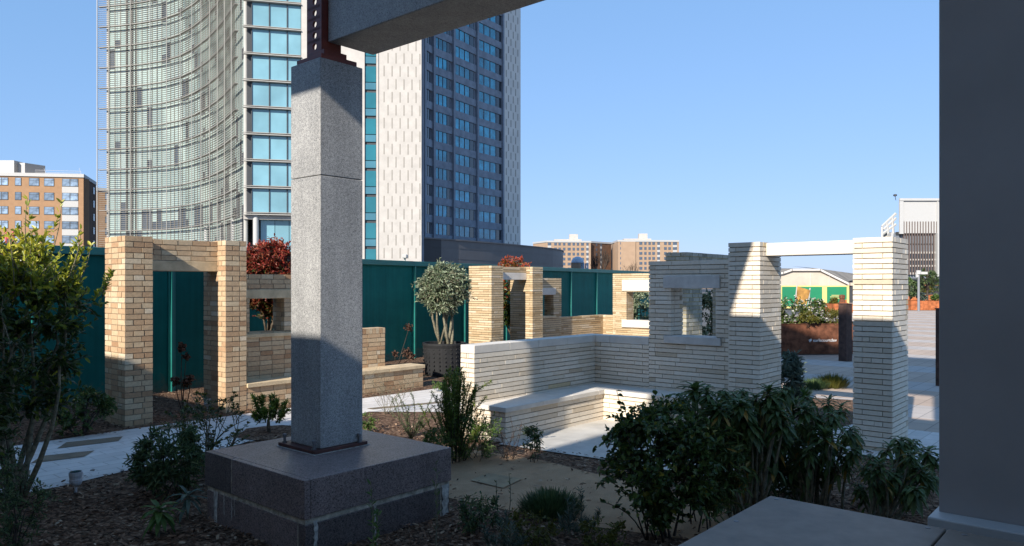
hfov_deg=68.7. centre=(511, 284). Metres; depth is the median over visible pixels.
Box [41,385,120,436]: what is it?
evergreen shrub
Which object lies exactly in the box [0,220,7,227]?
window
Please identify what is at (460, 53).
window
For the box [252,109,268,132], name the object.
window
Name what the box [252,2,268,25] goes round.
window
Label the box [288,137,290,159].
bay window
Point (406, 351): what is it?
dried hydrangea
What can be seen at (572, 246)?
apartment block
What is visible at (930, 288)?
planter shrub
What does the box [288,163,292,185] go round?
bay window
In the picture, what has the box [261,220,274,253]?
lobby window
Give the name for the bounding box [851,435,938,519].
echium bush
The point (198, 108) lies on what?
tower
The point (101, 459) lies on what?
path
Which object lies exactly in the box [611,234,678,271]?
apartment block
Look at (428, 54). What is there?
window
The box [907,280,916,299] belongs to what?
young tree
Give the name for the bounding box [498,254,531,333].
photinia tree
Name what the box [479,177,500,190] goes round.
window
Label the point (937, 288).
planter shrub
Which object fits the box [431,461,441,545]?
weed
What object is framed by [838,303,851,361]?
square post
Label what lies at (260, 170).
window
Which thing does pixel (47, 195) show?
window
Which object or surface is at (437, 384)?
weed
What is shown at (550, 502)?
lavender
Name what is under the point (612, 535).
ground plant
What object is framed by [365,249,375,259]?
strip window
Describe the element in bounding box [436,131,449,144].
window
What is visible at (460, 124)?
window
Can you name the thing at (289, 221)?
lobby window
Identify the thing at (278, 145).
window
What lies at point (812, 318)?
planter shrub
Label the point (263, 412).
dwarf pine
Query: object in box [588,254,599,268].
bare tree
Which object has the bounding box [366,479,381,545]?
weed
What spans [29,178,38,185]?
window
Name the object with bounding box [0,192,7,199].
window
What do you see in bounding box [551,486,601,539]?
shrub
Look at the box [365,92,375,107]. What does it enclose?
strip window
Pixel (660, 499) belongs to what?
dark shrub
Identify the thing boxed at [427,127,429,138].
window
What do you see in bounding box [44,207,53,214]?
window
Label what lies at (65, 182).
window
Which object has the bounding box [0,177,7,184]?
window
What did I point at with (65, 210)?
window
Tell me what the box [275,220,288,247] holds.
lobby window
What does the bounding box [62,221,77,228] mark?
window
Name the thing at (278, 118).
window
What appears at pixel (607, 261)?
bare tree
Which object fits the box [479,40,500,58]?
window
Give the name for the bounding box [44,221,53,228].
window
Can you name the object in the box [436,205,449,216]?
window
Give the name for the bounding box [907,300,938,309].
planter
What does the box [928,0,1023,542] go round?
steel column
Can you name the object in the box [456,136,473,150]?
window
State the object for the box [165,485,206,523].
leafy plant
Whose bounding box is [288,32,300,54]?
window
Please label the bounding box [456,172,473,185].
window
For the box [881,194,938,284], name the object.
exhibition building
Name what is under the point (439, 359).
plant pot
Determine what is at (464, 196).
window
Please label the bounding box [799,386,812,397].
ground plant
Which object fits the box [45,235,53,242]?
window
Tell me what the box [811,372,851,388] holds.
ground plant
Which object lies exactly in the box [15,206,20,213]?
window
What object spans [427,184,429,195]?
window
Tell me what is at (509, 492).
weed
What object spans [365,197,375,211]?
strip window
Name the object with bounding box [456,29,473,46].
window
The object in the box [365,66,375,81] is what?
strip window
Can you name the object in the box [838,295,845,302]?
timber post
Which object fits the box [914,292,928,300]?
planter shrub
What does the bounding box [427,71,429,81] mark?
window
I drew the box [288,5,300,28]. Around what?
window
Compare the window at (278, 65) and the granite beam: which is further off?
the window at (278, 65)
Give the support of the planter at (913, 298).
on the plaza
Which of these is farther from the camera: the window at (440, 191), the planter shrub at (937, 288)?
the window at (440, 191)
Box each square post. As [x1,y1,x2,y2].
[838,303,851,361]
[935,308,938,385]
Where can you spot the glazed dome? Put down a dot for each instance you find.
(577, 261)
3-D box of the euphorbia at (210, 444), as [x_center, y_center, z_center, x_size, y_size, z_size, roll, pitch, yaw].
[-3.101,1.529,7.642,0.870,0.894,0.459,0,0,8]
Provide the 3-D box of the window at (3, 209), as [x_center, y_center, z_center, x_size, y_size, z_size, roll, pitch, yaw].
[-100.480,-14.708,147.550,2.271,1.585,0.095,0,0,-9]
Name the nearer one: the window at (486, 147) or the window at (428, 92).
the window at (428, 92)
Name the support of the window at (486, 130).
in the tower
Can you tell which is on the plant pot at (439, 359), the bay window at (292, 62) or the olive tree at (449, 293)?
the olive tree at (449, 293)
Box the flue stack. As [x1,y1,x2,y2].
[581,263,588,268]
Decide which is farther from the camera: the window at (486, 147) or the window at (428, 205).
the window at (486, 147)
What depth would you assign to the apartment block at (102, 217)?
216.49 m
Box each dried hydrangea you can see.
[170,342,195,412]
[392,321,415,364]
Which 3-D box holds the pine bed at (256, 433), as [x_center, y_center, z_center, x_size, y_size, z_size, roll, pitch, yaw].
[-3.162,1.928,9.800,0.835,0.001,1.000,0,0,0]
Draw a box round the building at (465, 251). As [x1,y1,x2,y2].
[424,237,563,267]
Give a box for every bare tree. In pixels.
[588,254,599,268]
[597,249,610,269]
[625,261,638,270]
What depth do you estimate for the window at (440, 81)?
134.50 m
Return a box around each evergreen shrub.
[0,401,23,513]
[0,446,61,545]
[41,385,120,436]
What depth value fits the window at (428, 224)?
130.75 m
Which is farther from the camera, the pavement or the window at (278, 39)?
the window at (278, 39)
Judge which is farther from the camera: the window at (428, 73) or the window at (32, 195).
the window at (32, 195)
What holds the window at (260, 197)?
in the tower
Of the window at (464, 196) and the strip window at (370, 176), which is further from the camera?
the window at (464, 196)
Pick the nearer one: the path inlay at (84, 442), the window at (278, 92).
the path inlay at (84, 442)
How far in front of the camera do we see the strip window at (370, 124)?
96.48 m
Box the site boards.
[780,286,848,307]
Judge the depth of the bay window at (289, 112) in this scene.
95.26 m
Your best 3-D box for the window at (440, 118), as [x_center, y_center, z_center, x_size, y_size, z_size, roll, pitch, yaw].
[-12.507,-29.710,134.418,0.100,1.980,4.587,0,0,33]
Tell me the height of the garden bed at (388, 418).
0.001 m
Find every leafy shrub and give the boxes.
[422,424,457,462]
[439,409,506,461]
[522,423,544,462]
[665,403,756,531]
[742,420,825,500]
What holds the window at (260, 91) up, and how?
in the tower
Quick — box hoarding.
[0,243,648,411]
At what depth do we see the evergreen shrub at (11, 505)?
5.36 m
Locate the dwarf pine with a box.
[250,392,290,431]
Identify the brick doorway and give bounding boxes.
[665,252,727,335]
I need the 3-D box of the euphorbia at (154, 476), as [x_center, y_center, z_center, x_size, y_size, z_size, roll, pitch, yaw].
[-3.148,1.621,6.891,0.747,0.748,0.890,0,0,-43]
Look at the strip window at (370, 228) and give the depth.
96.48 m
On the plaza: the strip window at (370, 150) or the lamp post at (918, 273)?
the lamp post at (918, 273)
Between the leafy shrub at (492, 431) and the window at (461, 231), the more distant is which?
the window at (461, 231)
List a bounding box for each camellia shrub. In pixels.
[0,195,114,501]
[0,279,40,487]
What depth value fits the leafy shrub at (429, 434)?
7.90 m
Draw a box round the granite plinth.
[205,429,450,545]
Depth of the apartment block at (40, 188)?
149.17 m
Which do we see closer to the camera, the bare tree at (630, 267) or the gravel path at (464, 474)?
the gravel path at (464, 474)
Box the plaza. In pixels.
[780,308,938,432]
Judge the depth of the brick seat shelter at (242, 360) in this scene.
11.34 m
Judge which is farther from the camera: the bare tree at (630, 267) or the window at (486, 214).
the bare tree at (630, 267)
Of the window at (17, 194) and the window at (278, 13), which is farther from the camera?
the window at (17, 194)
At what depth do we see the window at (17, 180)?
147.99 m
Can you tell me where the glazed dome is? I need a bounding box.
[571,256,583,268]
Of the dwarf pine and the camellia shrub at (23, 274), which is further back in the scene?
the dwarf pine
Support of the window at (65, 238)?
in the apartment block at (40, 188)
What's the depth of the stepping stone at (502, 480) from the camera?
7.40 m
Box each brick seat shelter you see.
[105,236,424,427]
[461,237,907,452]
[469,266,649,343]
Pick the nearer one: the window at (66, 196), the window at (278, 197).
the window at (278, 197)
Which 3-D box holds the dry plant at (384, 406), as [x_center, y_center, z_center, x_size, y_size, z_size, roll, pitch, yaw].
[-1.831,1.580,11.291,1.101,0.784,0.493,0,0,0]
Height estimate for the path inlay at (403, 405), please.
0.001 m
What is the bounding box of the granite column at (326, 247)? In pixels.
[277,0,370,455]
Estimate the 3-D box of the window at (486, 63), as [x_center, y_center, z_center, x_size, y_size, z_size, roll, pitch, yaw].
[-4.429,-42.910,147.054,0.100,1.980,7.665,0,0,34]
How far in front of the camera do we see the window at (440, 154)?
134.50 m
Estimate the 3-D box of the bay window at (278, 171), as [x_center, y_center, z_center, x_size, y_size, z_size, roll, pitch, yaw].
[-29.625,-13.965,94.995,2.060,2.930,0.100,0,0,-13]
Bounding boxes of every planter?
[780,321,853,353]
[825,303,853,311]
[907,295,937,299]
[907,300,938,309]
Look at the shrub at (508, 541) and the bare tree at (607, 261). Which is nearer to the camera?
the shrub at (508, 541)
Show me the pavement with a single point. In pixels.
(926, 438)
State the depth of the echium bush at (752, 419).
6.07 m
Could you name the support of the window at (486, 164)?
in the tower
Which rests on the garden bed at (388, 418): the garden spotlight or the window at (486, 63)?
the garden spotlight
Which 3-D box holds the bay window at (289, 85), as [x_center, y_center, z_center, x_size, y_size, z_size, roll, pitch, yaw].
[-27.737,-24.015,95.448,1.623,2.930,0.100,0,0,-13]
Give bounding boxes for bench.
[678,496,1023,545]
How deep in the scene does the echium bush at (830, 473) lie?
6.31 m
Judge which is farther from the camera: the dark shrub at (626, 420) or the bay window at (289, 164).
the bay window at (289, 164)
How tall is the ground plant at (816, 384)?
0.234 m
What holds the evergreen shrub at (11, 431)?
on the garden bed at (388, 418)
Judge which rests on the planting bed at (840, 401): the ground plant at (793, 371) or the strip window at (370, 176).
the ground plant at (793, 371)
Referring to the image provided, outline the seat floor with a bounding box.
[501,419,844,491]
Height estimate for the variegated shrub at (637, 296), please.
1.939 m
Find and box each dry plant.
[362,368,421,413]
[496,417,521,457]
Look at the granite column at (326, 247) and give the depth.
6.28 m
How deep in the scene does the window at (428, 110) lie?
130.75 m
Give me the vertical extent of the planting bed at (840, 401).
0.001 m
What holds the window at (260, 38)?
in the tower
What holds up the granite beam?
attached to the granite column at (326, 247)
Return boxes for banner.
[793,285,810,320]
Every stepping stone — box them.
[472,473,521,487]
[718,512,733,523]
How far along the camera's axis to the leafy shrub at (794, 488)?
6.48 m
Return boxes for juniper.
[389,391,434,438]
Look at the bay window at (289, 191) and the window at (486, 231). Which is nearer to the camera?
the bay window at (289, 191)
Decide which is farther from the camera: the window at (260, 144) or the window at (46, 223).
the window at (46, 223)
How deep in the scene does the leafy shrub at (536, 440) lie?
8.19 m
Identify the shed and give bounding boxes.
[780,266,938,302]
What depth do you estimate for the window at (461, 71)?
140.20 m
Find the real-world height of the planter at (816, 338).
0.842 m
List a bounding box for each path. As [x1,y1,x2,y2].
[0,385,461,491]
[448,446,733,538]
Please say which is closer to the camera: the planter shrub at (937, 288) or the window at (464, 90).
the planter shrub at (937, 288)
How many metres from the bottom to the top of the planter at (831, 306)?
0.602 m
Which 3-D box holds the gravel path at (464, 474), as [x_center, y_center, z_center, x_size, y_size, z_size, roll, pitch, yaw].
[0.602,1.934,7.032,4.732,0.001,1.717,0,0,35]
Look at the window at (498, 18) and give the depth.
149.28 m
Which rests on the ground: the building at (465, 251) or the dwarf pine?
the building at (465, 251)
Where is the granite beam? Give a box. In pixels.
[328,0,544,54]
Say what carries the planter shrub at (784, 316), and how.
in the planter at (816, 338)
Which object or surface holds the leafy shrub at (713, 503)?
on the garden bed at (388, 418)
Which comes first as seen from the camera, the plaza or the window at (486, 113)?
the plaza
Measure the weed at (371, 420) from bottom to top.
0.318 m
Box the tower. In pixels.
[97,0,520,261]
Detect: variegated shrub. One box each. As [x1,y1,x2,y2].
[633,292,649,319]
[701,288,712,335]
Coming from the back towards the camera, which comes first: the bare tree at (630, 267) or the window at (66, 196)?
the bare tree at (630, 267)
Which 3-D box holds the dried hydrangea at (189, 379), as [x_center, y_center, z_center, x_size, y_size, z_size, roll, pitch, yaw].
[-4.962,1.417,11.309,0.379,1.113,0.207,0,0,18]
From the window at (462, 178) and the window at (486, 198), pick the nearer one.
the window at (462, 178)
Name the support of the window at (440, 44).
in the tower
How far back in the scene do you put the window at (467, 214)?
140.20 m
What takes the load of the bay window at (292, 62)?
in the tower
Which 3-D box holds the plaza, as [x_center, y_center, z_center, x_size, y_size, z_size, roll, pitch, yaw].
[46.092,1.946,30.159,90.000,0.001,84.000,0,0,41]
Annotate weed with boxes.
[362,412,378,430]
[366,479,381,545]
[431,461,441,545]
[432,380,442,390]
[494,473,511,518]
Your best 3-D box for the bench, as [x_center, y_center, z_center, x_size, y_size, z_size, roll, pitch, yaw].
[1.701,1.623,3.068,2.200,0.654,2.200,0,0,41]
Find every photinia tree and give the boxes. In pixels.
[246,233,290,330]
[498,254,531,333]
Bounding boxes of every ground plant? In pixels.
[449,491,504,534]
[496,508,563,545]
[577,516,628,545]
[780,349,806,398]
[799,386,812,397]
[801,377,830,389]
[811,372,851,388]
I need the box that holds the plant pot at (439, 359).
[422,341,465,376]
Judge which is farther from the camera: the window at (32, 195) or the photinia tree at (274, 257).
the window at (32, 195)
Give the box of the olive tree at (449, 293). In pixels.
[411,257,477,343]
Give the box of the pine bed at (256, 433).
[234,425,290,439]
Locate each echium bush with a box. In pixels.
[672,381,815,517]
[783,394,868,508]
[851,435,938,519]
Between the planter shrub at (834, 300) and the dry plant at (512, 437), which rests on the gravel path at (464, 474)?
the dry plant at (512, 437)
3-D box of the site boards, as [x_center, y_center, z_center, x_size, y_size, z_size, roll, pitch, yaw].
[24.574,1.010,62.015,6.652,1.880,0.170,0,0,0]
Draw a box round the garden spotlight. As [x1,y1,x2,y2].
[69,470,82,492]
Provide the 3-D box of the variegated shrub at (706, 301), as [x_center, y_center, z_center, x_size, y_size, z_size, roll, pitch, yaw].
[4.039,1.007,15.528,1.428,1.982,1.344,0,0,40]
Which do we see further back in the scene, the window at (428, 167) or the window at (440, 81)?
the window at (440, 81)
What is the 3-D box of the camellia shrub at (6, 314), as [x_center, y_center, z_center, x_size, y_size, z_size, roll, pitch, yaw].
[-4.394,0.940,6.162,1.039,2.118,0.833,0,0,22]
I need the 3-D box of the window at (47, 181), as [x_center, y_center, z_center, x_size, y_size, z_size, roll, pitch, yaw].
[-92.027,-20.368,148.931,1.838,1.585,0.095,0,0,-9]
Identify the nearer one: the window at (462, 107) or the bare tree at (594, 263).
the window at (462, 107)
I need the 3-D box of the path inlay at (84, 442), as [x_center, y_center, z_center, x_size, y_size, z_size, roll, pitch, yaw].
[-5.180,1.930,9.212,0.768,0.001,0.327,0,0,-40]
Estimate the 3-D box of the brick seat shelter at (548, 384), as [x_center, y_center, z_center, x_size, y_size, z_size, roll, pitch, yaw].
[2.079,0.730,9.343,4.447,2.561,3.236,0,0,41]
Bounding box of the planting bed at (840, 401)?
[788,397,853,427]
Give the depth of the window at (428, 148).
130.75 m
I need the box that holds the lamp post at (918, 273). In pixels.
[915,270,927,310]
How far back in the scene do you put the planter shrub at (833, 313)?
21.18 m
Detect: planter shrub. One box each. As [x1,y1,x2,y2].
[780,295,813,323]
[798,297,828,322]
[798,310,819,327]
[819,307,837,324]
[829,297,839,303]
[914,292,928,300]
[920,284,933,293]
[925,282,938,293]
[929,293,938,300]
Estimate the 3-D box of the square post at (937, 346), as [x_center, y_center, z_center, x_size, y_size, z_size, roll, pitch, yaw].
[8.295,1.200,14.400,0.220,1.500,0.220,0,0,-29]
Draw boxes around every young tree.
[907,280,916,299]
[915,268,938,299]
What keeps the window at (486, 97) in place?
in the tower
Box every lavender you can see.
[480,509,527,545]
[517,485,585,522]
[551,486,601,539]
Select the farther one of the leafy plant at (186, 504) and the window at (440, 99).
the window at (440, 99)
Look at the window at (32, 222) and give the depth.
148.44 m
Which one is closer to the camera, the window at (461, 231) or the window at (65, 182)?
the window at (461, 231)
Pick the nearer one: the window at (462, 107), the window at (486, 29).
the window at (462, 107)
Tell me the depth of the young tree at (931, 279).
61.95 m
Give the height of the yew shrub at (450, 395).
1.077 m
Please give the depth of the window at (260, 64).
94.45 m
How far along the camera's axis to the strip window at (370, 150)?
96.48 m
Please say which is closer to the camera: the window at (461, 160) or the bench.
the bench
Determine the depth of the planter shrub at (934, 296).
57.39 m
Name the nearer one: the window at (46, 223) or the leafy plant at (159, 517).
the leafy plant at (159, 517)
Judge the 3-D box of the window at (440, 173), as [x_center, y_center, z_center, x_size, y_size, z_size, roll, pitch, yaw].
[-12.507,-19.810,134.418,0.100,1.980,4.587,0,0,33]
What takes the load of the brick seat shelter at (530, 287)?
on the garden bed at (388, 418)
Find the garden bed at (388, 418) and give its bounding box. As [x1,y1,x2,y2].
[0,356,938,545]
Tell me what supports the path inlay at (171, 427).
on the path at (101, 459)
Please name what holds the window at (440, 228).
in the tower
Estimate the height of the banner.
1.354 m
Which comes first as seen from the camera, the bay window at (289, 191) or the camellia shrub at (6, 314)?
the camellia shrub at (6, 314)
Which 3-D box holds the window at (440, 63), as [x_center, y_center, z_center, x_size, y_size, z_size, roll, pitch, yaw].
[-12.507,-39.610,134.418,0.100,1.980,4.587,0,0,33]
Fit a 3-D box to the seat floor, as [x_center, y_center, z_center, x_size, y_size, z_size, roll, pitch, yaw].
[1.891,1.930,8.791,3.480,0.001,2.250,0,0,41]
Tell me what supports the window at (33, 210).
in the apartment block at (40, 188)
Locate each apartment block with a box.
[0,160,96,246]
[96,187,106,246]
[533,234,611,269]
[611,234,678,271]
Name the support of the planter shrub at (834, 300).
in the planter at (831, 306)
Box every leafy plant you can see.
[140,499,182,540]
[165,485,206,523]
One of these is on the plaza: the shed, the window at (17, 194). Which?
the shed
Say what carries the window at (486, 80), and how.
in the tower
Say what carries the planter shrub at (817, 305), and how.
in the planter at (816, 338)
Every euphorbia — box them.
[122,419,206,500]
[164,390,250,476]
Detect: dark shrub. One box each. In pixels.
[592,390,726,541]
[600,390,656,539]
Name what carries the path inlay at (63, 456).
on the path at (101, 459)
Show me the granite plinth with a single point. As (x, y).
(271, 492)
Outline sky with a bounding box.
[0,0,938,272]
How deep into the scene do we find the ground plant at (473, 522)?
5.86 m
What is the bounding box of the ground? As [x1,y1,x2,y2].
[701,289,934,468]
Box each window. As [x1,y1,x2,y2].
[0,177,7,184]
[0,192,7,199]
[0,206,7,213]
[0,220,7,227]
[15,178,20,185]
[15,192,20,199]
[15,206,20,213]
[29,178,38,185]
[29,192,38,199]
[29,206,38,214]
[29,221,38,228]
[44,178,53,185]
[44,192,53,200]
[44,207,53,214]
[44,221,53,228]
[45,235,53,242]
[62,179,77,186]
[62,193,77,200]
[62,207,77,214]
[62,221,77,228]
[62,235,77,242]
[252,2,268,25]
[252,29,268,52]
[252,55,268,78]
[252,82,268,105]
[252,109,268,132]
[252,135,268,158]
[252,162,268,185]
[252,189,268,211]
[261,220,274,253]
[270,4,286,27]
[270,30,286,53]
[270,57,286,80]
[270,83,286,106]
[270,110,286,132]
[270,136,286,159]
[270,163,286,185]
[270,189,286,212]
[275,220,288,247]
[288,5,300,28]
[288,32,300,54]
[288,58,300,80]
[288,84,290,106]
[288,111,290,133]
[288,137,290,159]
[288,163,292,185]
[288,190,290,212]
[289,221,290,250]
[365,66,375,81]
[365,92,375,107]
[365,118,375,133]
[365,145,375,159]
[365,171,375,185]
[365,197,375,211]
[365,223,375,238]
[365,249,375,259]
[427,52,429,62]
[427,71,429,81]
[427,89,429,100]
[427,108,429,119]
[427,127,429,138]
[427,146,429,157]
[427,165,429,176]
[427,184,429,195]
[427,203,429,214]
[427,222,429,233]
[436,38,449,53]
[436,56,449,71]
[436,75,449,89]
[436,93,449,107]
[436,112,449,125]
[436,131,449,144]
[436,149,449,162]
[436,168,449,180]
[436,186,449,198]
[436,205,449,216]
[436,224,449,234]
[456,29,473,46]
[456,47,473,63]
[456,64,473,81]
[456,82,473,98]
[456,100,473,115]
[456,118,473,133]
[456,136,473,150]
[456,154,473,167]
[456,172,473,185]
[456,190,473,202]
[456,208,473,219]
[456,226,473,237]
[479,23,500,41]
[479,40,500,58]
[479,57,500,74]
[479,74,500,91]
[479,91,500,107]
[479,108,500,124]
[479,126,500,140]
[479,143,500,157]
[479,160,500,173]
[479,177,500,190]
[479,194,500,206]
[479,211,500,223]
[479,228,500,239]
[488,15,500,25]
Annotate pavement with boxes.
[801,424,938,463]
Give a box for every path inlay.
[31,450,93,462]
[58,436,122,447]
[158,424,189,428]
[369,402,439,408]
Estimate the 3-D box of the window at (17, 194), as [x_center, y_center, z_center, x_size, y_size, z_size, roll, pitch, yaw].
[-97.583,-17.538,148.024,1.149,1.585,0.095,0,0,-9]
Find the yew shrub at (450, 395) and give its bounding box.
[417,365,493,463]
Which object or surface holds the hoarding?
on the ground

